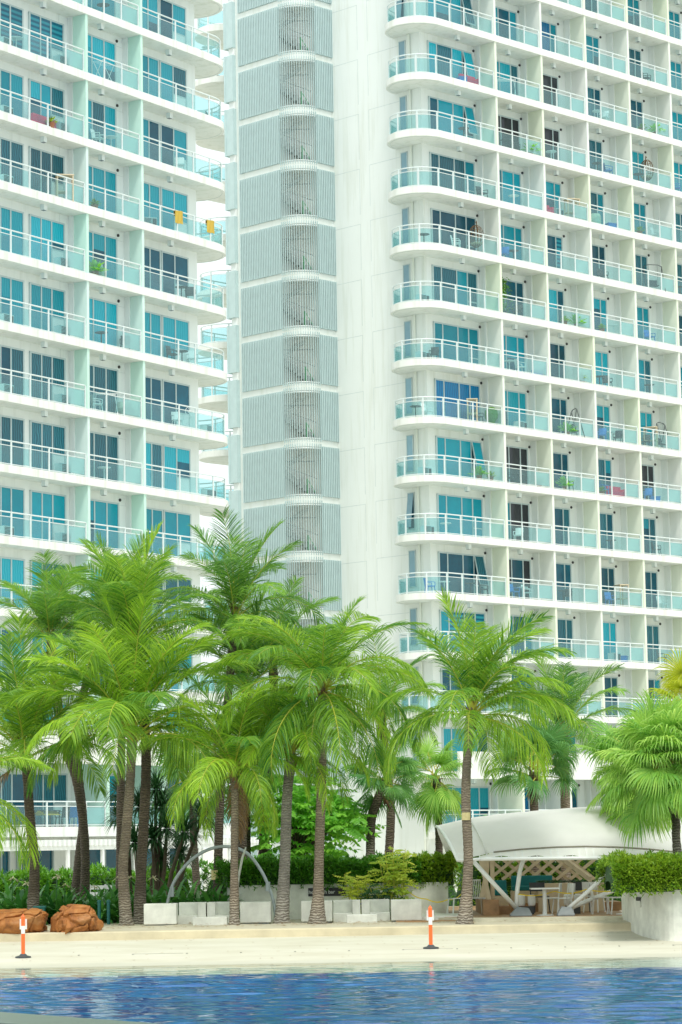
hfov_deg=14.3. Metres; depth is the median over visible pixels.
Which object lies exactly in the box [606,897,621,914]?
chair
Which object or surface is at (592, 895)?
chair
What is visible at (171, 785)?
window
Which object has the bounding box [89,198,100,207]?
potted plant
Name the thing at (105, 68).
drying rack
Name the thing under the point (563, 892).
caution tape
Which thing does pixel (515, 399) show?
window
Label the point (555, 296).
window
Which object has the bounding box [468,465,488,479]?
potted plant
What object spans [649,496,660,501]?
storage box
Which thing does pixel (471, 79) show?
sofa
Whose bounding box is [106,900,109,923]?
garden post
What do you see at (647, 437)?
plastic chair
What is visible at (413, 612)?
slot window
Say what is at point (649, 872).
clipped hedge
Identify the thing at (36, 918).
boulder
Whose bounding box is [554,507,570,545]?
window
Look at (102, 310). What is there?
window
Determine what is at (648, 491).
plastic chair
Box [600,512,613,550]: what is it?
window
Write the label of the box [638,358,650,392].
window
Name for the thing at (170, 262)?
window
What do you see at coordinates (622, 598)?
wooden stand
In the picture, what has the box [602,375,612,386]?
plastic chair
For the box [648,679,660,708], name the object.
window
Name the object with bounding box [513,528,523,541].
plastic chair
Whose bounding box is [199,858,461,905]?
garden bed
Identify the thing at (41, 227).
window
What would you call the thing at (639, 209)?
window
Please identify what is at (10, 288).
window
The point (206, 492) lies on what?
air conditioner
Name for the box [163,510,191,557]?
window
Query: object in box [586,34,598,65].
window
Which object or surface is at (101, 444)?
window
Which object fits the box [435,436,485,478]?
window
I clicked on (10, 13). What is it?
window
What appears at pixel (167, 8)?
window
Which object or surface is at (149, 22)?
window
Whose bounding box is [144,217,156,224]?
air conditioner
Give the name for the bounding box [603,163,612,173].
plastic chair
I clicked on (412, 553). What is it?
slot window
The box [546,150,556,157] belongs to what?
round table
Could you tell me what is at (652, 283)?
swing seat
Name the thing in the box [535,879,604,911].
bar counter
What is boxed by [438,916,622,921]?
bar deck
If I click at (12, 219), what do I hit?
window
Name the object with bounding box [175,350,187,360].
round table
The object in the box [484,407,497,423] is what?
topiary
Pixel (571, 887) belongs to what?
chair
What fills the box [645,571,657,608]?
window
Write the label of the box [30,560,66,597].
window
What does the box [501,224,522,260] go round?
window
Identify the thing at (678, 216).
window
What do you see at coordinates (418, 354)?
air conditioner
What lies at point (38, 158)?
window
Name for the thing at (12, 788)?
window
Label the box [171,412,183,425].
plastic chair
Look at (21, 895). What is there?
lily clump
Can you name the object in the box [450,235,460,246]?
plastic chair
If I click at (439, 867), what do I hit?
clipped hedge
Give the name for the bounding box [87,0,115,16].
window
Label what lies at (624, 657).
storage box
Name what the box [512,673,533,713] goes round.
window
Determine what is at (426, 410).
plastic chair
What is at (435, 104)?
window
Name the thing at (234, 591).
coconut palm
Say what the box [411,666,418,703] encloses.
slot window
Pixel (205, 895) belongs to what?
lily clump
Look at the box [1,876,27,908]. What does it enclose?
lily clump
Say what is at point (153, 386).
window
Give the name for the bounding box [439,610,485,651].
window
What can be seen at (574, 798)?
window
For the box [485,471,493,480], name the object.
potted plant
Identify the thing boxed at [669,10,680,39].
window
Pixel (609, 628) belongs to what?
window
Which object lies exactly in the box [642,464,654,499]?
window
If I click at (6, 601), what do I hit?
air conditioner
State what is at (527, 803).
window
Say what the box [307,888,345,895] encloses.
bar sign
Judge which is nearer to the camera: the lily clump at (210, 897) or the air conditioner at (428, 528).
the lily clump at (210, 897)
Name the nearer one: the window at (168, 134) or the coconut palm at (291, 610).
the coconut palm at (291, 610)
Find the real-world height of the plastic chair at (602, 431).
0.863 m
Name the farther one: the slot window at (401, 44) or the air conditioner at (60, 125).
the slot window at (401, 44)
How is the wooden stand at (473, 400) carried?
on the apartment tower at (357, 166)
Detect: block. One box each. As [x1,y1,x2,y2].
[144,903,177,925]
[193,916,227,924]
[240,901,271,923]
[301,900,331,922]
[347,914,376,922]
[390,899,421,921]
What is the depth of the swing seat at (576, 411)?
151.42 m
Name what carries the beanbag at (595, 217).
on the apartment tower at (357, 166)
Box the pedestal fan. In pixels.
[185,406,194,428]
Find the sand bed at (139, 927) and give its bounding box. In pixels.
[43,918,627,931]
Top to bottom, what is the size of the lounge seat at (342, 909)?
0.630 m
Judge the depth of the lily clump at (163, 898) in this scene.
75.77 m
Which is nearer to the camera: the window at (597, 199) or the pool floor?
the pool floor
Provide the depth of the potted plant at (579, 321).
152.04 m
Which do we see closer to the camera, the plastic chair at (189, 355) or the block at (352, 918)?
the block at (352, 918)
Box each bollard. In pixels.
[15,914,30,957]
[423,906,438,948]
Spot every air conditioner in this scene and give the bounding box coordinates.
[0,36,12,45]
[0,105,12,113]
[0,174,13,183]
[0,313,13,322]
[0,383,13,393]
[0,525,13,536]
[0,597,13,607]
[53,54,68,65]
[54,257,69,266]
[54,325,69,335]
[54,394,70,403]
[54,463,70,473]
[55,532,70,543]
[56,121,68,131]
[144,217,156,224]
[197,110,207,114]
[200,424,213,431]
[201,489,216,497]
[202,297,209,303]
[415,294,428,300]
[415,351,428,358]
[418,467,431,474]
[420,525,433,533]
[514,421,526,428]
[554,208,563,214]
[608,653,620,660]
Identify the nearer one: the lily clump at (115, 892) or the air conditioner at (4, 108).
the lily clump at (115, 892)
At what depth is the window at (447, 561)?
144.83 m
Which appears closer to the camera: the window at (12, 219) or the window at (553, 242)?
the window at (12, 219)
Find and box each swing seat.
[568,408,584,436]
[642,264,665,290]
[652,422,671,448]
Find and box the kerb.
[0,922,630,941]
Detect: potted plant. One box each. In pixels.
[45,116,56,127]
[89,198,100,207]
[89,258,104,274]
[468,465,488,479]
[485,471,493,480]
[520,142,539,153]
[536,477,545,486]
[554,476,574,489]
[556,422,576,433]
[559,315,568,323]
[567,314,587,326]
[579,373,586,382]
[596,323,605,330]
[599,485,606,494]
[634,226,644,232]
[637,123,646,129]
[648,123,664,133]
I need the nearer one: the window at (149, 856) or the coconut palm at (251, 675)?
the coconut palm at (251, 675)
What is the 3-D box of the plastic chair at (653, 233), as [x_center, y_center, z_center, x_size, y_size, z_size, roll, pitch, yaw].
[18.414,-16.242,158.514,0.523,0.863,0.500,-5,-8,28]
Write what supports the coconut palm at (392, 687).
on the ground
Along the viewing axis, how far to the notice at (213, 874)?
77.17 m
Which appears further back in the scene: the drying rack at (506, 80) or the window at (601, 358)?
the window at (601, 358)
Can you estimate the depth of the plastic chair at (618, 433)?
154.31 m
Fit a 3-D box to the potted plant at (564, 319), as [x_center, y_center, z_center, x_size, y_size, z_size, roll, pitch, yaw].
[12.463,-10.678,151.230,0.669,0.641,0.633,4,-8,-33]
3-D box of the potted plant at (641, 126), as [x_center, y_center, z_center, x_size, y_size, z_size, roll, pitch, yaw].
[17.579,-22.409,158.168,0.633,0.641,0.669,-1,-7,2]
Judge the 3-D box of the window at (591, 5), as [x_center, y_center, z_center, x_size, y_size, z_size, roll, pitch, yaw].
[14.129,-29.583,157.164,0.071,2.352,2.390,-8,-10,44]
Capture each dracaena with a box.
[99,764,199,895]
[162,794,225,895]
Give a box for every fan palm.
[151,718,230,897]
[196,732,295,853]
[339,724,425,857]
[394,733,473,853]
[482,712,581,874]
[569,720,670,833]
[590,689,681,853]
[645,648,681,708]
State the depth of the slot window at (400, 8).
147.68 m
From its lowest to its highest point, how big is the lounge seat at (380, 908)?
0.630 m
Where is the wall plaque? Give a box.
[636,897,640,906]
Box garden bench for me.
[90,884,111,895]
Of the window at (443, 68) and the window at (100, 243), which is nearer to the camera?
the window at (100, 243)
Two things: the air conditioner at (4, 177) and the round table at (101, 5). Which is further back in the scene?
the round table at (101, 5)
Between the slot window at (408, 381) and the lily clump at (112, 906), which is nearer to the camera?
the lily clump at (112, 906)
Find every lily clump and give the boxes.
[0,878,26,902]
[0,884,24,908]
[0,888,54,923]
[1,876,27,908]
[10,881,43,908]
[39,885,73,921]
[39,887,93,903]
[40,879,74,905]
[40,883,76,916]
[42,874,85,923]
[42,884,88,916]
[69,884,101,911]
[81,883,117,923]
[82,888,103,901]
[83,883,132,904]
[88,889,118,922]
[94,876,149,922]
[98,881,130,899]
[105,884,156,919]
[114,876,135,915]
[131,880,167,901]
[131,880,172,902]
[147,875,178,909]
[147,887,178,908]
[150,876,202,911]
[154,881,197,915]
[159,877,171,902]
[169,879,212,899]
[170,889,200,901]
[178,886,213,912]
[182,882,210,899]
[188,884,218,901]
[193,883,242,916]
[207,893,245,913]
[214,889,227,901]
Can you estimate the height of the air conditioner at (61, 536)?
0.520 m
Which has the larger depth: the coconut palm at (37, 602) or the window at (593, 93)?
the window at (593, 93)
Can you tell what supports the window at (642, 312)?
in the apartment tower at (357, 166)
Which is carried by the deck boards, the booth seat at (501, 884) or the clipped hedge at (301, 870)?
the booth seat at (501, 884)
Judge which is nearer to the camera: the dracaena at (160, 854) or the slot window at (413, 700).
the dracaena at (160, 854)
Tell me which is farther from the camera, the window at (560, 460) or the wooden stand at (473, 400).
the window at (560, 460)
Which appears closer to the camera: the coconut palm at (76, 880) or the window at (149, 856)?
the coconut palm at (76, 880)
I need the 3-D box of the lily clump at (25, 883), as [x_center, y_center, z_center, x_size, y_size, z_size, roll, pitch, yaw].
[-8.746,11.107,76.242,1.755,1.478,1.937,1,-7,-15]
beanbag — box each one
[89,264,104,276]
[116,402,134,417]
[591,213,600,223]
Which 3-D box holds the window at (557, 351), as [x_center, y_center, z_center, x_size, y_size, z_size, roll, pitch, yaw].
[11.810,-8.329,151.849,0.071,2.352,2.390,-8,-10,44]
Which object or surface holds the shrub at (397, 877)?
on the sand bed at (139, 927)
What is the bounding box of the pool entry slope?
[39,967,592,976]
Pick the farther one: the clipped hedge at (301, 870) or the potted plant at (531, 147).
the potted plant at (531, 147)
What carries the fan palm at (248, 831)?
on the ground
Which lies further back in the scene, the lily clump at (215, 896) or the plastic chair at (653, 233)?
the plastic chair at (653, 233)
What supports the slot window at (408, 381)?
in the apartment tower at (357, 166)
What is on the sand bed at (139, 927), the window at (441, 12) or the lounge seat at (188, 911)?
the lounge seat at (188, 911)
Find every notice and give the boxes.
[211,870,217,879]
[462,812,469,819]
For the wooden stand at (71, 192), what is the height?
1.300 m
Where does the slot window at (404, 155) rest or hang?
in the apartment tower at (357, 166)
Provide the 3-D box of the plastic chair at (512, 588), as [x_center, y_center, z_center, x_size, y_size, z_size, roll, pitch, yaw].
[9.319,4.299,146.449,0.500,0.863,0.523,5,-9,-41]
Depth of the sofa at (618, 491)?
153.61 m
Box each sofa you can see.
[31,113,55,127]
[458,73,478,84]
[546,205,553,212]
[605,486,624,496]
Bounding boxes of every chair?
[55,807,69,826]
[68,807,77,826]
[90,129,103,143]
[90,395,102,411]
[120,336,130,348]
[165,345,179,359]
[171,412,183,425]
[174,157,185,169]
[185,287,195,299]
[186,351,197,364]
[421,403,433,414]
[423,578,434,592]
[429,347,439,358]
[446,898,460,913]
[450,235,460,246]
[469,221,483,250]
[471,409,483,422]
[472,879,485,913]
[475,186,487,196]
[478,581,488,595]
[501,247,508,257]
[507,472,514,481]
[509,584,519,597]
[511,141,519,149]
[512,304,522,315]
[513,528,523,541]
[514,359,525,371]
[521,585,531,597]
[529,882,550,912]
[542,883,561,913]
[552,883,574,914]
[562,588,572,601]
[564,894,581,913]
[573,882,590,911]
[582,882,605,912]
[588,883,609,913]
[596,268,608,277]
[597,428,606,440]
[599,111,608,120]
[599,481,608,493]
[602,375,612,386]
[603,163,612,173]
[604,592,613,605]
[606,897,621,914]
[613,430,622,442]
[639,156,653,180]
[640,71,650,80]
[641,434,650,446]
[644,330,654,339]
[644,488,652,500]
[650,227,660,236]
[651,542,660,554]
[656,596,667,609]
[656,650,666,663]
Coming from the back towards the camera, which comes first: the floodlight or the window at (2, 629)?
the window at (2, 629)
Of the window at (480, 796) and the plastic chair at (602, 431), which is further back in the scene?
the plastic chair at (602, 431)
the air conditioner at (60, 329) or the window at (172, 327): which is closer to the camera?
the air conditioner at (60, 329)
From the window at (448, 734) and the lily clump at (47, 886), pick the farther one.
the window at (448, 734)
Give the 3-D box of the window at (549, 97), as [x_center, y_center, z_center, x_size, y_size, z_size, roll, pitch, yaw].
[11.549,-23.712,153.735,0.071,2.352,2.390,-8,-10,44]
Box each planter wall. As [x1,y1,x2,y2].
[227,881,448,919]
[621,890,681,940]
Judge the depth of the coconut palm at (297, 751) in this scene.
83.58 m
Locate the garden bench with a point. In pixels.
(105, 886)
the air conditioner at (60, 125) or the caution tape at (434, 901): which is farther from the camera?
the air conditioner at (60, 125)
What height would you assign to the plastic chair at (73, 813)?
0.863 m
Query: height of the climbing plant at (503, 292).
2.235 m
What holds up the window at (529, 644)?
in the apartment tower at (357, 166)
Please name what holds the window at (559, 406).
in the apartment tower at (357, 166)
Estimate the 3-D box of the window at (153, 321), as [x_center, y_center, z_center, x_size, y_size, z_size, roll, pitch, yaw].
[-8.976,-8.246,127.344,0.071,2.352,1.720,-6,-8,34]
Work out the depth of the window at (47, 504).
120.01 m
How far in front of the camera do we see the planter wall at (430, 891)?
76.26 m
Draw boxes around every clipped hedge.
[212,850,422,890]
[411,850,459,888]
[594,848,681,898]
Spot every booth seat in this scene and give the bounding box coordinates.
[494,880,508,905]
[510,875,551,902]
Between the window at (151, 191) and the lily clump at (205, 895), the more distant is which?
the window at (151, 191)
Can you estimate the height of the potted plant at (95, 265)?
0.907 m
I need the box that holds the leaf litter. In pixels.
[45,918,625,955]
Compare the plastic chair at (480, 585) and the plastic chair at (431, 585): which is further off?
the plastic chair at (480, 585)
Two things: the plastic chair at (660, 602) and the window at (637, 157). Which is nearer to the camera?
the plastic chair at (660, 602)
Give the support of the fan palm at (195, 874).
on the ground
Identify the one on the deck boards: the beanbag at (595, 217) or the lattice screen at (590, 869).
the lattice screen at (590, 869)
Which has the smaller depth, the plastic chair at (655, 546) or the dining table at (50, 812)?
the dining table at (50, 812)
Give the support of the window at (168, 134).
in the apartment tower at (141, 105)
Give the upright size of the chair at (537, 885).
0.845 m
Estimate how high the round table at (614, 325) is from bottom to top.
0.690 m
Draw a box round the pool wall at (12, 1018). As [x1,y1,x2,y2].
[0,1012,159,1023]
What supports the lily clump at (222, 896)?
on the sand bed at (139, 927)
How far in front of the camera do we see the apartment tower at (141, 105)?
123.72 m
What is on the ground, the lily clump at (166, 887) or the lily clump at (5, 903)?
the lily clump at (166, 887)
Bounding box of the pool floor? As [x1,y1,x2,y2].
[0,969,681,1023]
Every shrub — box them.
[332,872,374,910]
[367,846,418,918]
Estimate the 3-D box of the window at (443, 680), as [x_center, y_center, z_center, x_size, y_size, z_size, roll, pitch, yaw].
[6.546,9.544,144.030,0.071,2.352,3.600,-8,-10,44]
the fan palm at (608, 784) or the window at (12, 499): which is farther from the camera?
the window at (12, 499)
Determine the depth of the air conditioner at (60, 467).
120.11 m
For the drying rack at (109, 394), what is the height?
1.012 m
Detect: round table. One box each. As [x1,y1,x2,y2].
[11,36,22,46]
[95,331,107,342]
[97,3,109,6]
[98,466,110,478]
[106,135,117,145]
[175,286,187,295]
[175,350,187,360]
[202,45,213,48]
[410,405,420,416]
[420,233,429,241]
[458,127,468,135]
[501,138,510,146]
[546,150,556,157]
[608,324,618,332]
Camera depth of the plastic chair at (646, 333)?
157.20 m
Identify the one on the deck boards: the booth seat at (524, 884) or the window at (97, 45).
the booth seat at (524, 884)
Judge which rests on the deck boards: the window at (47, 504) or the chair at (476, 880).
the chair at (476, 880)
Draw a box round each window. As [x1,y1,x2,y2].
[0,1,23,49]
[0,68,23,117]
[0,137,23,185]
[0,206,23,255]
[0,275,24,324]
[0,344,24,396]
[0,415,24,466]
[0,485,24,537]
[0,556,24,609]
[0,628,24,680]
[0,772,25,826]
[0,851,9,878]
[16,850,53,875]
[28,11,63,59]
[28,78,64,122]
[28,146,64,197]
[29,214,64,262]
[29,282,65,331]
[29,351,65,401]
[29,420,65,471]
[29,490,65,541]
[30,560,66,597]
[30,631,66,680]
[33,773,67,826]
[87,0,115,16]
[88,33,115,81]
[88,98,116,147]
[88,164,116,213]
[89,230,117,279]
[89,297,117,345]
[90,364,118,413]
[90,431,118,481]
[90,499,119,549]
[90,849,115,874]
[110,774,116,825]
[142,0,158,32]
[143,54,158,96]
[143,117,159,160]
[144,181,159,225]
[144,246,160,290]
[145,311,161,355]
[145,376,161,422]
[146,441,162,488]
[146,507,162,554]
[146,848,175,869]
[147,576,163,620]
[159,0,186,44]
[159,60,186,106]
[160,123,187,170]
[160,187,187,233]
[161,250,188,297]
[161,315,189,361]
[162,379,189,427]
[163,444,190,493]
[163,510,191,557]
[164,576,191,624]
[165,708,191,731]
[166,776,188,825]
[169,643,192,691]
[396,0,404,17]
[398,40,405,73]
[399,96,406,129]
[400,151,407,186]
[402,207,409,243]
[403,264,410,300]
[404,320,411,357]
[405,377,412,414]
[406,435,413,471]
[406,492,414,529]
[408,550,416,587]
[410,608,417,645]
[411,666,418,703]
[426,0,475,27]
[427,40,476,78]
[428,96,478,138]
[429,152,475,194]
[430,208,476,250]
[432,264,477,306]
[433,321,479,364]
[434,378,480,421]
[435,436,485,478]
[436,493,483,536]
[438,551,488,595]
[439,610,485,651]
[440,668,487,712]
[441,727,488,770]
[443,786,489,823]
[495,6,516,40]
[497,60,518,95]
[498,114,519,149]
[499,169,521,204]
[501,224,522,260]
[502,279,523,315]
[503,334,525,371]
[505,390,526,426]
[506,445,528,484]
[507,502,529,541]
[509,558,530,598]
[510,615,532,655]
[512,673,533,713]
[524,787,529,811]
[541,20,556,52]
[543,73,558,106]
[544,127,559,160]
[546,180,561,208]
[547,234,562,268]
[549,288,564,322]
[550,342,565,378]
[551,397,567,433]
[553,452,568,489]
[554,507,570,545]
[556,562,571,601]
[557,618,573,658]
[572,787,577,807]
[585,0,596,12]
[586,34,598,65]
[587,86,600,117]
[589,139,602,170]
[590,191,603,223]
[592,244,605,277]
[593,297,606,331]
[595,351,608,386]
[597,404,609,440]
[598,458,611,488]
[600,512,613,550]
[601,567,614,605]
[603,621,616,660]
[604,676,617,716]
[627,0,639,26]
[629,47,640,77]
[630,98,642,128]
[632,150,644,181]
[634,202,645,233]
[635,254,647,286]
[637,306,649,339]
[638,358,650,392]
[640,411,652,446]
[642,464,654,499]
[643,517,655,554]
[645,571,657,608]
[647,625,659,663]
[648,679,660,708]
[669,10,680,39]
[670,60,681,89]
[672,111,681,140]
[674,161,681,191]
[675,212,681,242]
[677,263,681,293]
[679,315,681,345]
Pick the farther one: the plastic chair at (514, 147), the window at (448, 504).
the plastic chair at (514, 147)
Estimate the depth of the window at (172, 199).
129.63 m
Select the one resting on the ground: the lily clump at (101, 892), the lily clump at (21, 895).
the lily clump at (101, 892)
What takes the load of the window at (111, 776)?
in the apartment tower at (141, 105)
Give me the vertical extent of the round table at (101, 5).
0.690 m
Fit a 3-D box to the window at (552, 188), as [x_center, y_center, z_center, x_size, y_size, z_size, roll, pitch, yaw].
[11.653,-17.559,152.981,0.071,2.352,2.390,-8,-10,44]
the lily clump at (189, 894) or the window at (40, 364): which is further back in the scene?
the window at (40, 364)
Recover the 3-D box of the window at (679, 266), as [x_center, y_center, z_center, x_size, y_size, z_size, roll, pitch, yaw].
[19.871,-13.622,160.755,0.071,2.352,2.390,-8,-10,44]
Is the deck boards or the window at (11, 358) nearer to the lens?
the deck boards
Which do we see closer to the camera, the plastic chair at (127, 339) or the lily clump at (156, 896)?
the lily clump at (156, 896)
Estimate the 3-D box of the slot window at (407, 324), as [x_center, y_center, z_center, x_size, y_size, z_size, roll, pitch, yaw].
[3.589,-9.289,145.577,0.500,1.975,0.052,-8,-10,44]
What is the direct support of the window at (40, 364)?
in the apartment tower at (141, 105)
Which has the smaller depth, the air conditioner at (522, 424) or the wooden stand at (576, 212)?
the air conditioner at (522, 424)
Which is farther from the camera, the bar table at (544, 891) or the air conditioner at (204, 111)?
the air conditioner at (204, 111)
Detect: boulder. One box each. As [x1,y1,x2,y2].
[0,908,48,933]
[50,904,103,933]
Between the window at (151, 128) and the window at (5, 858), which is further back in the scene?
the window at (151, 128)
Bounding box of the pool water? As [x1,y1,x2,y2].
[0,957,681,1023]
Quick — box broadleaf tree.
[246,760,389,859]
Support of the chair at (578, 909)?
on the deck boards
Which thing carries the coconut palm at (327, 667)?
on the sand bed at (139, 927)
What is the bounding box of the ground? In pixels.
[203,849,457,891]
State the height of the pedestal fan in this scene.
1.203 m
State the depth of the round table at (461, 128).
147.03 m
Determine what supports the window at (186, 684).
in the apartment tower at (141, 105)
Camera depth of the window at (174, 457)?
128.19 m
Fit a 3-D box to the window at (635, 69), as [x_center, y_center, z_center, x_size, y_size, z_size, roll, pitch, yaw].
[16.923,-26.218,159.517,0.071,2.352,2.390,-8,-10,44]
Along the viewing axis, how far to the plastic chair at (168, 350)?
127.94 m
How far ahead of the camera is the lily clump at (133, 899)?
76.02 m
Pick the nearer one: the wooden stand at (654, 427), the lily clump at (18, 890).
the lily clump at (18, 890)
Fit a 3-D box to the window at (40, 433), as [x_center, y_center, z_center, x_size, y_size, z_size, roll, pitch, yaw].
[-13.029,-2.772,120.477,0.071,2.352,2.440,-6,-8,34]
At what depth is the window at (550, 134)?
153.75 m
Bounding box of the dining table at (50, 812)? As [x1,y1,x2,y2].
[34,810,60,826]
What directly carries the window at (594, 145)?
in the apartment tower at (357, 166)
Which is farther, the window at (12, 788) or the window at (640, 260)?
the window at (640, 260)
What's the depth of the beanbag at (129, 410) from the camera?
124.40 m
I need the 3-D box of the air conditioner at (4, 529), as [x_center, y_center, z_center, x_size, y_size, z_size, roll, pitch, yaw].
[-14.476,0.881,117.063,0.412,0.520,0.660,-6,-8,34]
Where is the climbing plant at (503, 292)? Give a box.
[502,277,512,312]
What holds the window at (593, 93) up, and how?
in the apartment tower at (357, 166)
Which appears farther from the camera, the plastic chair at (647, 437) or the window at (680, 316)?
the window at (680, 316)
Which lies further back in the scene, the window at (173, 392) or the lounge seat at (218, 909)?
the window at (173, 392)
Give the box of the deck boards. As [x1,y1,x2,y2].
[444,906,621,917]
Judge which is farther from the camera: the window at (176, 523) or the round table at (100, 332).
the window at (176, 523)
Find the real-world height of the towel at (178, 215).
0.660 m
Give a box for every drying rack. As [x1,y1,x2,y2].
[93,61,113,80]
[94,393,117,413]
[497,79,515,94]
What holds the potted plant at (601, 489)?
on the apartment tower at (357, 166)
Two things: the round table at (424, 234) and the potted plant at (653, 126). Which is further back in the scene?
the potted plant at (653, 126)
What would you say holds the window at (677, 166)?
in the apartment tower at (357, 166)
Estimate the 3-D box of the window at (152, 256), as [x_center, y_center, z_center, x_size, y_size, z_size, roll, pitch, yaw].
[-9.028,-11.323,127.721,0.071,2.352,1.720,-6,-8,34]
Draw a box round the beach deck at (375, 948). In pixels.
[0,931,681,967]
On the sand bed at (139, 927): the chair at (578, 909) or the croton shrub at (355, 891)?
the croton shrub at (355, 891)
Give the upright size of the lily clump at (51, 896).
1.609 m
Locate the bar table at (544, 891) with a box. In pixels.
[529,887,559,915]
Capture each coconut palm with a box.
[0,549,111,900]
[0,607,122,909]
[0,751,54,871]
[1,583,259,925]
[8,573,168,901]
[46,530,192,888]
[48,519,232,923]
[131,673,339,924]
[153,503,326,898]
[156,579,319,861]
[199,575,340,858]
[199,698,317,849]
[208,594,435,923]
[210,674,377,923]
[331,623,447,858]
[367,586,583,923]
[488,656,638,882]
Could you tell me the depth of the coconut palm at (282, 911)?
72.60 m
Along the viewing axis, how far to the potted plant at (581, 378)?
151.78 m
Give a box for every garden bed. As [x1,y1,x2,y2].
[0,862,201,900]
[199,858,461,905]
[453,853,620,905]
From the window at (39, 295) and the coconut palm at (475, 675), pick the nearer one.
the coconut palm at (475, 675)
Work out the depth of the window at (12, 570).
117.77 m
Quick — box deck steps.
[396,913,457,921]
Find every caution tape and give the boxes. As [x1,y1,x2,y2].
[410,893,460,902]
[518,889,610,895]
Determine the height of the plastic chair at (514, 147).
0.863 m
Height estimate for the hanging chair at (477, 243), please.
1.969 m
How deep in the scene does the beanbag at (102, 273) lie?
123.58 m
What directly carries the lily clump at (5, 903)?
on the sand bed at (139, 927)
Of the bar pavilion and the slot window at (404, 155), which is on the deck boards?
the bar pavilion
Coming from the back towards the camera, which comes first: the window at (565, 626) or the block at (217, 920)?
the window at (565, 626)
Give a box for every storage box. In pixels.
[531,370,542,374]
[605,222,616,227]
[621,656,628,661]
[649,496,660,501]
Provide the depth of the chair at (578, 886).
75.05 m
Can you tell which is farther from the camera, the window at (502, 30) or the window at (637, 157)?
the window at (637, 157)
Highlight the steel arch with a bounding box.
[166,845,275,915]
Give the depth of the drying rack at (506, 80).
150.07 m
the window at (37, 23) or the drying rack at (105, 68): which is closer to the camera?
the window at (37, 23)
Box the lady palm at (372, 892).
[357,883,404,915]
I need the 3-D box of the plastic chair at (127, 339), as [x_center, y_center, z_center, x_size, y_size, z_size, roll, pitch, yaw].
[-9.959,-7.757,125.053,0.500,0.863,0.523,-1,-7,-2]
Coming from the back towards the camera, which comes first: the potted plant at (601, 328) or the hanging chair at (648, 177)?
the hanging chair at (648, 177)
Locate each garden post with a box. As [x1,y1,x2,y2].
[97,900,100,919]
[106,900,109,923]
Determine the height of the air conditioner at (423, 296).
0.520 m
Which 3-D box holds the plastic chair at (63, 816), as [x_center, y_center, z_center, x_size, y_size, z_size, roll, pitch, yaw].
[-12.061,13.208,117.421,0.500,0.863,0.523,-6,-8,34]
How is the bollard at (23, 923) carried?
on the beach deck at (375, 948)
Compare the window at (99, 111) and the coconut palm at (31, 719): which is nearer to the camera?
the coconut palm at (31, 719)
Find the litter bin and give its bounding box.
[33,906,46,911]
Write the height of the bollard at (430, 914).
1.010 m
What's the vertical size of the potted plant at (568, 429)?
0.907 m
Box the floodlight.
[519,895,535,914]
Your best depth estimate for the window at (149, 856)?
123.88 m
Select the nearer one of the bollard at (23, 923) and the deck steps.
the bollard at (23, 923)
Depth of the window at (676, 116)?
162.32 m
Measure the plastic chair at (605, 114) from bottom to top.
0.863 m
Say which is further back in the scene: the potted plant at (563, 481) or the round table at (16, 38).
the potted plant at (563, 481)
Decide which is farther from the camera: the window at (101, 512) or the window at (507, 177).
the window at (507, 177)
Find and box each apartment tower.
[0,0,273,888]
[195,0,681,881]
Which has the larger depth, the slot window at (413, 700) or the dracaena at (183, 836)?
the slot window at (413, 700)
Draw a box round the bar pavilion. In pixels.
[435,806,681,916]
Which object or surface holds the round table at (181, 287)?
on the apartment tower at (141, 105)
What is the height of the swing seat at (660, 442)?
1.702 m
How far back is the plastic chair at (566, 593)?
149.81 m
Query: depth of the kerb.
68.48 m
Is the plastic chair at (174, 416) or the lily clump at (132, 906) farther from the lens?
the plastic chair at (174, 416)
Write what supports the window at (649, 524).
in the apartment tower at (357, 166)
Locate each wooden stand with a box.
[55,174,73,201]
[466,398,477,421]
[563,198,579,218]
[613,584,628,604]
[643,426,657,446]
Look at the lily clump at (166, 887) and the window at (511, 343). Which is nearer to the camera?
the lily clump at (166, 887)
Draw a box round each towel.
[174,210,182,223]
[205,220,214,233]
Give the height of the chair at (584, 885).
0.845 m
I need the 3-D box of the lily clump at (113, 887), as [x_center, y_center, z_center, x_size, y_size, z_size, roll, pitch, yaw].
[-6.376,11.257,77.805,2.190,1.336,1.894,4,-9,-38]
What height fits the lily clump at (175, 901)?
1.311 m
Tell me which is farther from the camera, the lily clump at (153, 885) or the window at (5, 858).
the window at (5, 858)
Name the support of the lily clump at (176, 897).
on the sand bed at (139, 927)
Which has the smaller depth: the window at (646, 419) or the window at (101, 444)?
the window at (101, 444)
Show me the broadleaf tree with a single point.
(340, 821)
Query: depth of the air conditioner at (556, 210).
151.98 m
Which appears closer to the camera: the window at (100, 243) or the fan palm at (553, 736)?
the fan palm at (553, 736)
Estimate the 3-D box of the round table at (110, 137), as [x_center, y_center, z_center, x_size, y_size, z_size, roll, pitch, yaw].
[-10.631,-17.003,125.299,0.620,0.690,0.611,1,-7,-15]
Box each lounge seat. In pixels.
[178,902,206,923]
[207,902,229,922]
[333,899,360,922]
[361,899,389,920]
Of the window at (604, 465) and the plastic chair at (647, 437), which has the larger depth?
the plastic chair at (647, 437)

